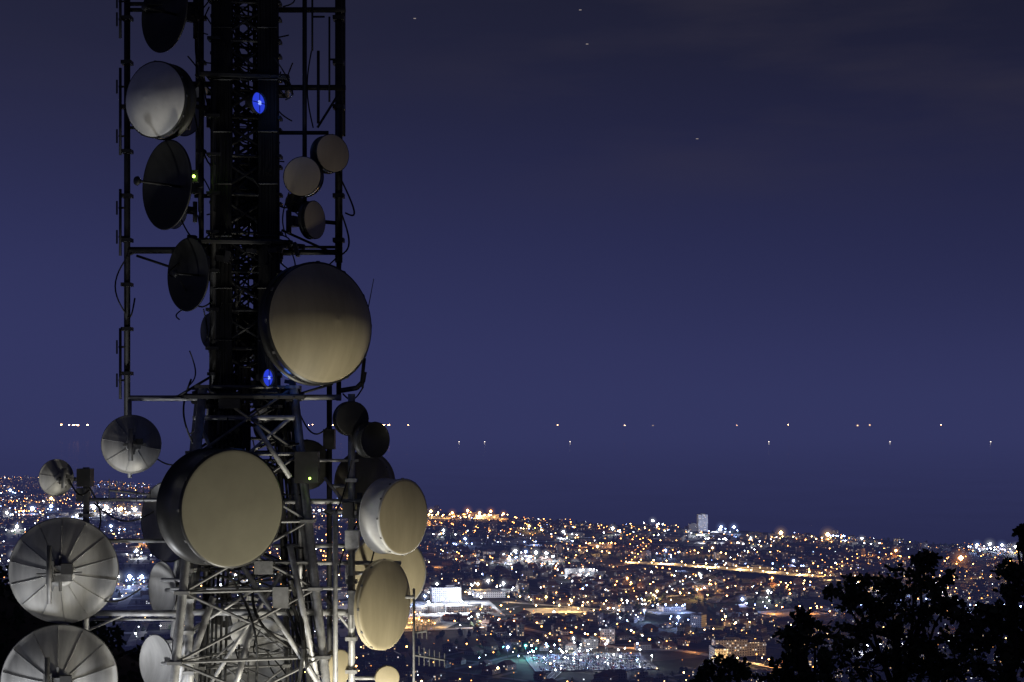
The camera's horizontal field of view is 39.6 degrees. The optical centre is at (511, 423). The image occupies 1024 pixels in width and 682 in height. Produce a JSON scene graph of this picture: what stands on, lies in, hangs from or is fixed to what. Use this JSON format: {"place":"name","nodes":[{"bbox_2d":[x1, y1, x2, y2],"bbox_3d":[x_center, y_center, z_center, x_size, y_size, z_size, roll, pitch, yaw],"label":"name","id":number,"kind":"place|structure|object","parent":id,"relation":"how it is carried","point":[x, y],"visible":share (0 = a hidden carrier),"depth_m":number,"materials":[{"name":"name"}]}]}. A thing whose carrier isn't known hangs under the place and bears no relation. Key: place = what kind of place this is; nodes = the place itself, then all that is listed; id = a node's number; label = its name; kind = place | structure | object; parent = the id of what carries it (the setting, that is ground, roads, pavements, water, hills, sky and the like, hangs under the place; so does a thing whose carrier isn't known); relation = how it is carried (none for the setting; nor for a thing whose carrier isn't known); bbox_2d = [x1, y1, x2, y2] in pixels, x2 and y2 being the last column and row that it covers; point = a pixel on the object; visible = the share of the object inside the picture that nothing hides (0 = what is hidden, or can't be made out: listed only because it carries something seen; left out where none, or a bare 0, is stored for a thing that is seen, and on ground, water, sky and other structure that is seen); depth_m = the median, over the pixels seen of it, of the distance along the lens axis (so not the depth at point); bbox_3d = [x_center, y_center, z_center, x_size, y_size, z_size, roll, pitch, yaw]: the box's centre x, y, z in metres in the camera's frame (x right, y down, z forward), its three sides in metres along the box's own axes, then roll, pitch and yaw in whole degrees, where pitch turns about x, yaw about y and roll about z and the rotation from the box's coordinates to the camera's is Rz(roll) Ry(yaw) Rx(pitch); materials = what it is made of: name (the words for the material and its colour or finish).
{"place":"outdoors","nodes":[
{"label":"outdoors","id":0,"kind":"place"},
{"bbox_2d":[19,513,41,514],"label":"paved yard","id":1,"kind":"structure","parent":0,"point":[30,513],"depth_m":4619.65,"materials":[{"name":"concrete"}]},
{"bbox_2d":[97,512,140,515],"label":"paved yard","id":2,"kind":"structure","parent":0,"point":[131,513],"depth_m":4587.52,"materials":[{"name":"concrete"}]},
{"bbox_2d":[405,621,457,630],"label":"paved yard","id":3,"kind":"structure","parent":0,"point":[442,624],"depth_m":2057.00,"materials":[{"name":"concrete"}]},
{"bbox_2d":[426,565,443,568],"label":"paved yard","id":4,"kind":"structure","parent":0,"point":[437,567],"depth_m":2922.87,"materials":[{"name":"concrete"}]},
{"bbox_2d":[429,516,451,518],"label":"paved yard","id":5,"kind":"structure","parent":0,"point":[447,517],"depth_m":4452.25,"materials":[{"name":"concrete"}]},
{"bbox_2d":[409,600,505,616],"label":"paved yard","id":6,"kind":"structure","parent":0,"point":[495,611],"depth_m":2211.75,"materials":[{"name":"concrete"}]},
{"bbox_2d":[468,517,507,519],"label":"paved yard","id":7,"kind":"structure","parent":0,"point":[501,518],"depth_m":4412.55,"materials":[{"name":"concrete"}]},
{"bbox_2d":[466,589,519,594],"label":"paved yard","id":8,"kind":"structure","parent":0,"point":[469,590],"depth_m":2500.82,"materials":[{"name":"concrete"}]},
{"bbox_2d":[0,425,1023,547],"bbox_3d":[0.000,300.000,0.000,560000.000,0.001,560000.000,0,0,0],"label":"sea","id":9,"kind":"structure","parent":0,"point":[950,484],"depth_m":8941.69,"materials":[{"name":"blue liquid"}]},
{"bbox_2d":[0,479,1023,681],"bbox_3d":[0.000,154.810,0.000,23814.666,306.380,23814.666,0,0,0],"label":"ground","id":10,"kind":"structure","parent":0,"point":[666,663],"depth_m":2368.35,"materials":[{"name":"black"}]},
{"bbox_2d":[0,565,144,681],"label":"hillside shrubs","id":11,"kind":"object","parent":10,"relation":"on","point":[102,633],"visible":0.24,"depth_m":188.74,"materials":[{"name":"black plant"}]},
{"bbox_2d":[68,0,414,681],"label":"communications tower","id":12,"kind":"structure","parent":10,"relation":"on","point":[265,248],"depth_m":27.28,"materials":[{"name":"metal"}]},
{"bbox_2d":[39,459,73,495],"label":"dish antenna","id":13,"kind":"object","parent":12,"relation":"attached to","point":[55,475],"visible":1,"depth_m":27.05,"materials":[{"name":"grey paint"}]},
{"bbox_2d":[0,624,117,681],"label":"dish antenna","id":14,"kind":"object","parent":12,"relation":"attached to","point":[61,653],"visible":1,"depth_m":26.58,"materials":[{"name":"grey paint"}]},
{"bbox_2d":[8,517,118,623],"bbox_3d":[-8.439,2.786,26.617,2.028,2.028,0.795,0,0,-9],"label":"dish antenna","id":15,"kind":"object","parent":12,"relation":"attached to","point":[63,570],"visible":1,"depth_m":26.79,"materials":[{"name":"grey paint"}]},
{"bbox_2d":[116,68,124,154],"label":"dipole antenna","id":16,"kind":"object","parent":12,"relation":"attached to","point":[120,135],"visible":0.93,"depth_m":27.48,"materials":[{"name":"metal"}]},
{"bbox_2d":[116,328,124,398],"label":"dipole antenna","id":17,"kind":"object","parent":12,"relation":"attached to","point":[120,347],"visible":1,"depth_m":27.48,"materials":[{"name":"metal"}]},
{"bbox_2d":[116,189,124,255],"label":"dipole antenna","id":18,"kind":"object","parent":12,"relation":"attached to","point":[120,208],"visible":1,"depth_m":27.48,"materials":[{"name":"metal"}]},
{"bbox_2d":[116,0,124,37],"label":"dipole antenna","id":19,"kind":"object","parent":12,"relation":"attached to","point":[120,19],"visible":1,"depth_m":27.48,"materials":[{"name":"metal"}]},
{"bbox_2d":[109,479,150,501],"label":"yagi antenna","id":20,"kind":"object","parent":12,"relation":"attached to","point":[129,492],"visible":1,"depth_m":27.43,"materials":[{"name":"metal"}]},
{"bbox_2d":[101,415,161,473],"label":"dish antenna","id":21,"kind":"object","parent":12,"relation":"attached to","point":[131,444],"visible":1,"depth_m":26.76,"materials":[{"name":"grey paint"}]},
{"bbox_2d":[139,634,171,681],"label":"dish antenna","id":22,"kind":"object","parent":12,"relation":"attached to","point":[155,651],"visible":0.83,"depth_m":27.73,"materials":[{"name":"grey paint"}]},
{"bbox_2d":[125,60,196,140],"bbox_3d":[-6.678,-6.133,27.039,1.255,1.470,1.240,0,0,-19],"label":"drum antenna","id":23,"kind":"object","parent":12,"relation":"attached to","point":[160,101],"visible":1,"depth_m":26.69,"materials":[{"name":"paint"}]},
{"bbox_2d":[141,482,180,562],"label":"dish antenna","id":24,"kind":"object","parent":12,"relation":"attached to","point":[164,552],"visible":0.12,"depth_m":28.58,"materials":[{"name":"white paint"}]},
{"bbox_2d":[148,561,178,617],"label":"dish antenna","id":25,"kind":"object","parent":12,"relation":"attached to","point":[160,598],"visible":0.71,"depth_m":27.74,"materials":[{"name":"grey paint"}]},
{"bbox_2d":[133,139,203,229],"bbox_3d":[-6.550,-4.535,27.032,1.290,1.710,1.193,0,0,3],"label":"dish antenna","id":26,"kind":"object","parent":12,"relation":"attached to","point":[169,187],"visible":1,"depth_m":27.28,"materials":[{"name":"paint"}]},
{"bbox_2d":[141,0,197,52],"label":"dish antenna","id":27,"kind":"object","parent":12,"relation":"attached to","point":[162,30],"visible":1,"depth_m":27.48,"materials":[{"name":"paint"}]},
{"bbox_2d":[171,201,196,228],"bbox_3d":[-6.458,-4.201,28.090,0.762,0.762,0.495,0,0,39],"label":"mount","id":28,"kind":"object","parent":12,"relation":"attached to","point":[192,210],"visible":0.12,"depth_m":28.09,"materials":[{"name":"black paint"}]},
{"bbox_2d":[167,237,218,311],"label":"dish antenna","id":29,"kind":"object","parent":12,"relation":"attached to","point":[191,271],"visible":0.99,"depth_m":27.31,"materials":[{"name":"paint"}]},
{"bbox_2d":[179,87,210,135],"bbox_3d":[-6.323,-6.264,28.530,1.089,1.089,0.573,0,0,35],"label":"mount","id":30,"kind":"object","parent":12,"relation":"attached to","point":[193,129],"visible":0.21,"depth_m":28.36,"materials":[{"name":"grey paint"}]},
{"bbox_2d":[200,313,234,345],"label":"drum antenna","id":31,"kind":"object","parent":12,"relation":"attached to","point":[203,332],"visible":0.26,"depth_m":28.28,"materials":[{"name":"black paint"}]},
{"bbox_2d":[156,447,283,568],"bbox_3d":[-5.633,1.538,26.490,2.219,2.219,1.732,0,0,-43],"label":"drum antenna","id":32,"kind":"object","parent":12,"relation":"attached to","point":[218,507],"visible":1,"depth_m":25.77,"materials":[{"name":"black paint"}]},
{"bbox_2d":[230,621,248,643],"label":"drum antenna","id":33,"kind":"object","parent":12,"relation":"attached to","point":[234,636],"visible":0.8,"depth_m":26.99,"materials":[{"name":"white paint"}]},
{"bbox_2d":[194,605,292,681],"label":"dish antenna","id":34,"kind":"object","parent":12,"relation":"attached to","point":[270,625],"visible":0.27,"depth_m":29.86,"materials":[{"name":"grey paint"}]},
{"bbox_2d":[192,170,310,478],"bbox_3d":[-4.977,-1.885,27.024,2.358,5.880,0.259,0,0,1],"label":"radio unit with led","id":35,"kind":"object","parent":12,"relation":"attached to","point":[195,173],"visible":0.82,"depth_m":27.03,"materials":[{"name":"metal"}]},
{"bbox_2d":[245,91,266,114],"bbox_3d":[-4.898,-6.067,26.965,0.328,0.436,0.436,0,0,32],"label":"blue signal lamp","id":36,"kind":"object","parent":12,"relation":"attached to","point":[256,103],"visible":1,"depth_m":26.87,"materials":[{"name":"metal"}]},
{"bbox_2d":[256,368,274,386],"bbox_3d":[-4.705,-0.871,26.952,0.288,0.355,0.355,0,0,30],"label":"blue signal lamp","id":37,"kind":"object","parent":12,"relation":"attached to","point":[266,377],"visible":1,"depth_m":26.88,"materials":[{"name":"glass"}]},
{"bbox_2d":[285,193,302,211],"bbox_3d":[-4.222,-4.273,27.637,0.347,0.376,0.490,0,0,-6],"label":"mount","id":38,"kind":"object","parent":12,"relation":"attached to","point":[296,204],"visible":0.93,"depth_m":27.54,"materials":[{"name":"paint"}]},
{"bbox_2d":[283,156,323,197],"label":"drum antenna","id":39,"kind":"object","parent":12,"relation":"attached to","point":[303,176],"visible":1,"depth_m":27.27,"materials":[{"name":"grey paint"}]},
{"bbox_2d":[283,439,326,489],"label":"drum antenna","id":40,"kind":"object","parent":12,"relation":"attached to","point":[311,445],"visible":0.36,"depth_m":28.41,"materials":[{"name":"black paint"}]},
{"bbox_2d":[286,200,325,239],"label":"drum antenna","id":41,"kind":"object","parent":12,"relation":"attached to","point":[309,220],"visible":1,"depth_m":27.44,"materials":[{"name":"paint"}]},
{"bbox_2d":[258,261,371,385],"bbox_3d":[-3.701,-1.895,26.912,2.035,2.363,1.712,0,0,-2],"label":"drum antenna","id":42,"kind":"object","parent":12,"relation":"attached to","point":[314,324],"visible":1,"depth_m":26.34,"materials":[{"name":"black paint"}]},
{"bbox_2d":[311,0,324,50],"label":"dipole antenna","id":43,"kind":"object","parent":12,"relation":"attached to","point":[312,16],"visible":1,"depth_m":27.89,"materials":[{"name":"metal"}]},
{"bbox_2d":[317,51,321,123],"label":"dipole antenna","id":44,"kind":"object","parent":12,"relation":"attached to","point":[318,86],"visible":1,"depth_m":27.89,"materials":[{"name":"metal"}]},
{"bbox_2d":[310,134,348,173],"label":"drum antenna","id":45,"kind":"object","parent":12,"relation":"attached to","point":[329,153],"visible":0.98,"depth_m":27.44,"materials":[{"name":"paint"}]},
{"bbox_2d":[315,649,347,681],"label":"drum antenna","id":46,"kind":"object","parent":12,"relation":"attached to","point":[342,663],"visible":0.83,"depth_m":27.40,"materials":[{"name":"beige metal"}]},
{"bbox_2d":[328,16,341,101],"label":"dipole antenna","id":47,"kind":"object","parent":12,"relation":"attached to","point":[329,58],"visible":1,"depth_m":27.89,"materials":[{"name":"metal"}]},
{"bbox_2d":[332,401,368,435],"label":"drum antenna","id":48,"kind":"object","parent":12,"relation":"attached to","point":[349,417],"visible":0.92,"depth_m":27.36,"materials":[{"name":"black paint"}]},
{"bbox_2d":[340,279,373,392],"bbox_3d":[-3.020,-1.708,27.676,0.694,2.215,0.140,0,0,23],"label":"cable","id":49,"kind":"object","parent":12,"relation":"attached to","point":[359,385],"visible":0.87,"depth_m":27.59,"materials":[{"name":"rubber"}]},
{"bbox_2d":[334,452,394,509],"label":"drum antenna","id":50,"kind":"object","parent":12,"relation":"attached to","point":[369,472],"visible":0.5,"depth_m":28.22,"materials":[{"name":"black metal"}]},
{"bbox_2d":[353,421,389,458],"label":"drum antenna","id":51,"kind":"object","parent":12,"relation":"attached to","point":[371,439],"visible":0.98,"depth_m":27.32,"materials":[{"name":"paint"}]},
{"bbox_2d":[348,559,409,650],"bbox_3d":[-2.726,3.421,27.087,0.962,1.737,1.737,0,0,29],"label":"drum antenna","id":52,"kind":"object","parent":12,"relation":"attached to","point":[378,605],"visible":1,"depth_m":26.73,"materials":[{"name":"beige plastic"}]},
{"bbox_2d":[345,539,426,603],"bbox_3d":[-2.637,3.002,29.032,1.634,1.634,1.147,0,0,-17],"label":"drum antenna","id":53,"kind":"object","parent":12,"relation":"attached to","point":[413,565],"visible":0.25,"depth_m":28.64,"materials":[{"name":"white paint"}]},
{"bbox_2d":[375,665,399,681],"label":"drum antenna","id":54,"kind":"object","parent":12,"relation":"attached to","point":[386,673],"visible":1,"depth_m":27.38,"materials":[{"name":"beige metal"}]},
{"bbox_2d":[357,478,427,555],"bbox_3d":[-2.507,1.765,27.323,1.213,1.475,1.475,0,0,36],"label":"drum antenna","id":55,"kind":"object","parent":12,"relation":"attached to","point":[392,516],"visible":1,"depth_m":26.81,"materials":[{"name":"white paint"}]},
{"bbox_2d":[412,623,426,638],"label":"yagi antenna","id":56,"kind":"object","parent":12,"relation":"attached to","point":[422,631],"visible":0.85,"depth_m":27.50,"materials":[{"name":"metal"}]},
{"bbox_2d":[415,648,444,666],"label":"yagi antenna","id":57,"kind":"object","parent":12,"relation":"attached to","point":[429,657],"visible":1,"depth_m":27.56,"materials":[{"name":"metal"}]},
{"bbox_2d":[409,603,444,612],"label":"warehouse","id":58,"kind":"structure","parent":10,"relation":"on","point":[433,607],"depth_m":2207.82,"materials":[{"name":"metal"}]},
{"bbox_2d":[430,585,460,601],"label":"warehouse","id":59,"kind":"structure","parent":10,"relation":"on","point":[438,593],"depth_m":2348.30,"materials":[{"name":"metal"}]},
{"bbox_2d":[444,603,490,611],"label":"warehouse","id":60,"kind":"structure","parent":10,"relation":"on","point":[462,607],"depth_m":2221.49,"materials":[{"name":"concrete"}]},
{"bbox_2d":[472,589,508,597],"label":"warehouse","id":61,"kind":"structure","parent":10,"relation":"on","point":[494,593],"depth_m":2407.82,"materials":[{"name":"concrete"}]},
{"bbox_2d":[0,514,1013,681],"bbox_3d":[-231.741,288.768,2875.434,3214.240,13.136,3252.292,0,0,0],"label":"distant trees","id":62,"kind":"object","parent":10,"relation":"on","point":[765,623],"visible":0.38,"depth_m":2727.70,"materials":[{"name":"plant"}]},
{"bbox_2d":[0,477,1020,681],"bbox_3d":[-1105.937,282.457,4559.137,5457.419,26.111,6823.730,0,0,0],"label":"street lamps","id":63,"kind":"object","parent":10,"relation":"on","point":[129,576],"visible":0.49,"depth_m":2847.75,"materials":[{"name":"metal"}]},
{"bbox_2d":[0,475,1023,681],"bbox_3d":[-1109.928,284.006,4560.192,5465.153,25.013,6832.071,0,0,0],"label":"distant city buildings","id":64,"kind":"structure","parent":10,"relation":"on","point":[574,573],"depth_m":2655.24,"materials":[{"name":"concrete"},{"name":"painted plaster"},{"name":"glass"}]},
{"bbox_2d":[688,523,697,530],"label":"apartment building","id":65,"kind":"structure","parent":10,"relation":"on","point":[692,526],"depth_m":3881.22,"materials":[{"name":"concrete"}]},
{"bbox_2d":[697,513,707,530],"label":"apartment tower","id":66,"kind":"structure","parent":10,"relation":"on","point":[702,520],"depth_m":3879.81,"materials":[{"name":"concrete"}]},
{"bbox_2d":[709,644,727,662],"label":"apartment building","id":67,"kind":"structure","parent":10,"relation":"on","point":[715,649],"depth_m":1745.15,"materials":[{"name":"concrete"}]},
{"bbox_2d":[688,652,757,681],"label":"oak tree","id":68,"kind":"object","parent":10,"relation":"on","point":[709,667],"visible":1,"depth_m":18.95,"materials":[{"name":"black plant"}]},
{"bbox_2d":[712,636,747,656],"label":"apartment building","id":69,"kind":"structure","parent":10,"relation":"on","point":[737,646],"depth_m":1795.00,"materials":[{"name":"concrete"}]},
{"bbox_2d":[748,639,766,655],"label":"apartment building","id":70,"kind":"structure","parent":10,"relation":"on","point":[757,646],"depth_m":1800.90,"materials":[{"name":"concrete"}]},
{"bbox_2d":[756,606,840,681],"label":"oak tree","id":71,"kind":"object","parent":10,"relation":"on","point":[795,656],"visible":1,"depth_m":19.46,"materials":[{"name":"black plant"}]},
{"bbox_2d":[810,548,971,681],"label":"oak tree","id":72,"kind":"object","parent":10,"relation":"on","point":[910,662],"visible":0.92,"depth_m":20.42,"materials":[{"name":"black plant"}]},
{"bbox_2d":[931,523,1023,681],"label":"oak tree","id":73,"kind":"object","parent":10,"relation":"on","point":[1010,652],"visible":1,"depth_m":19.91,"materials":[{"name":"black plant"}]},
{"bbox_2d":[0,480,1023,681],"bbox_3d":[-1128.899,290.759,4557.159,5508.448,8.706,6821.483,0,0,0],"label":"road","id":74,"kind":"structure","parent":0,"point":[343,632],"depth_m":2490.61,"materials":[{"name":"black asphalt"}]},
{"bbox_2d":[0,0,1023,424],"label":"sky","id":75,"kind":"structure","parent":0,"point":[543,228],"materials":[{"name":"blue"}]},
{"bbox_2d":[502,560,558,564],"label":"paved yard","id":76,"kind":"structure","parent":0,"point":[554,561],"depth_m":3014.99,"materials":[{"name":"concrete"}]},
{"bbox_2d":[524,607,593,613],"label":"paved yard","id":77,"kind":"structure","parent":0,"point":[556,610],"depth_m":2234.80,"materials":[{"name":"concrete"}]},
{"bbox_2d":[556,573,607,576],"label":"paved yard","id":78,"kind":"structure","parent":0,"point":[564,575],"depth_m":2756.95,"materials":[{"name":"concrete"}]},
{"bbox_2d":[522,653,658,671],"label":"car park","id":79,"kind":"structure","parent":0,"point":[536,668],"depth_m":1743.87,"materials":[{"name":"grey asphalt"}]},
{"bbox_2d":[528,652,651,670],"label":"parked cars","id":80,"kind":"object","parent":79,"relation":"on","point":[602,657],"visible":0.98,"depth_m":1745.89,"materials":[{"name":"paint"}]},
{"bbox_2d":[576,546,616,548],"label":"paved yard","id":81,"kind":"structure","parent":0,"point":[601,547],"depth_m":3366.21,"materials":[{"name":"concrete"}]},
{"bbox_2d":[644,609,693,614],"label":"paved yard","id":82,"kind":"structure","parent":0,"point":[656,611],"depth_m":2208.79,"materials":[{"name":"concrete"}]},
{"bbox_2d":[686,586,724,591],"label":"paved yard","id":83,"kind":"structure","parent":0,"point":[718,589],"depth_m":2511.97,"materials":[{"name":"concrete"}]},
{"bbox_2d":[693,541,724,544],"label":"paved yard","id":84,"kind":"structure","parent":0,"point":[713,542],"depth_m":3502.55,"materials":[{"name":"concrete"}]},
{"bbox_2d":[758,608,828,617],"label":"paved yard","id":85,"kind":"structure","parent":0,"point":[782,613],"depth_m":2207.08,"materials":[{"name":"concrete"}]},
{"bbox_2d":[858,649,884,655],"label":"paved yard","id":86,"kind":"structure","parent":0,"point":[861,652],"depth_m":1827.42,"materials":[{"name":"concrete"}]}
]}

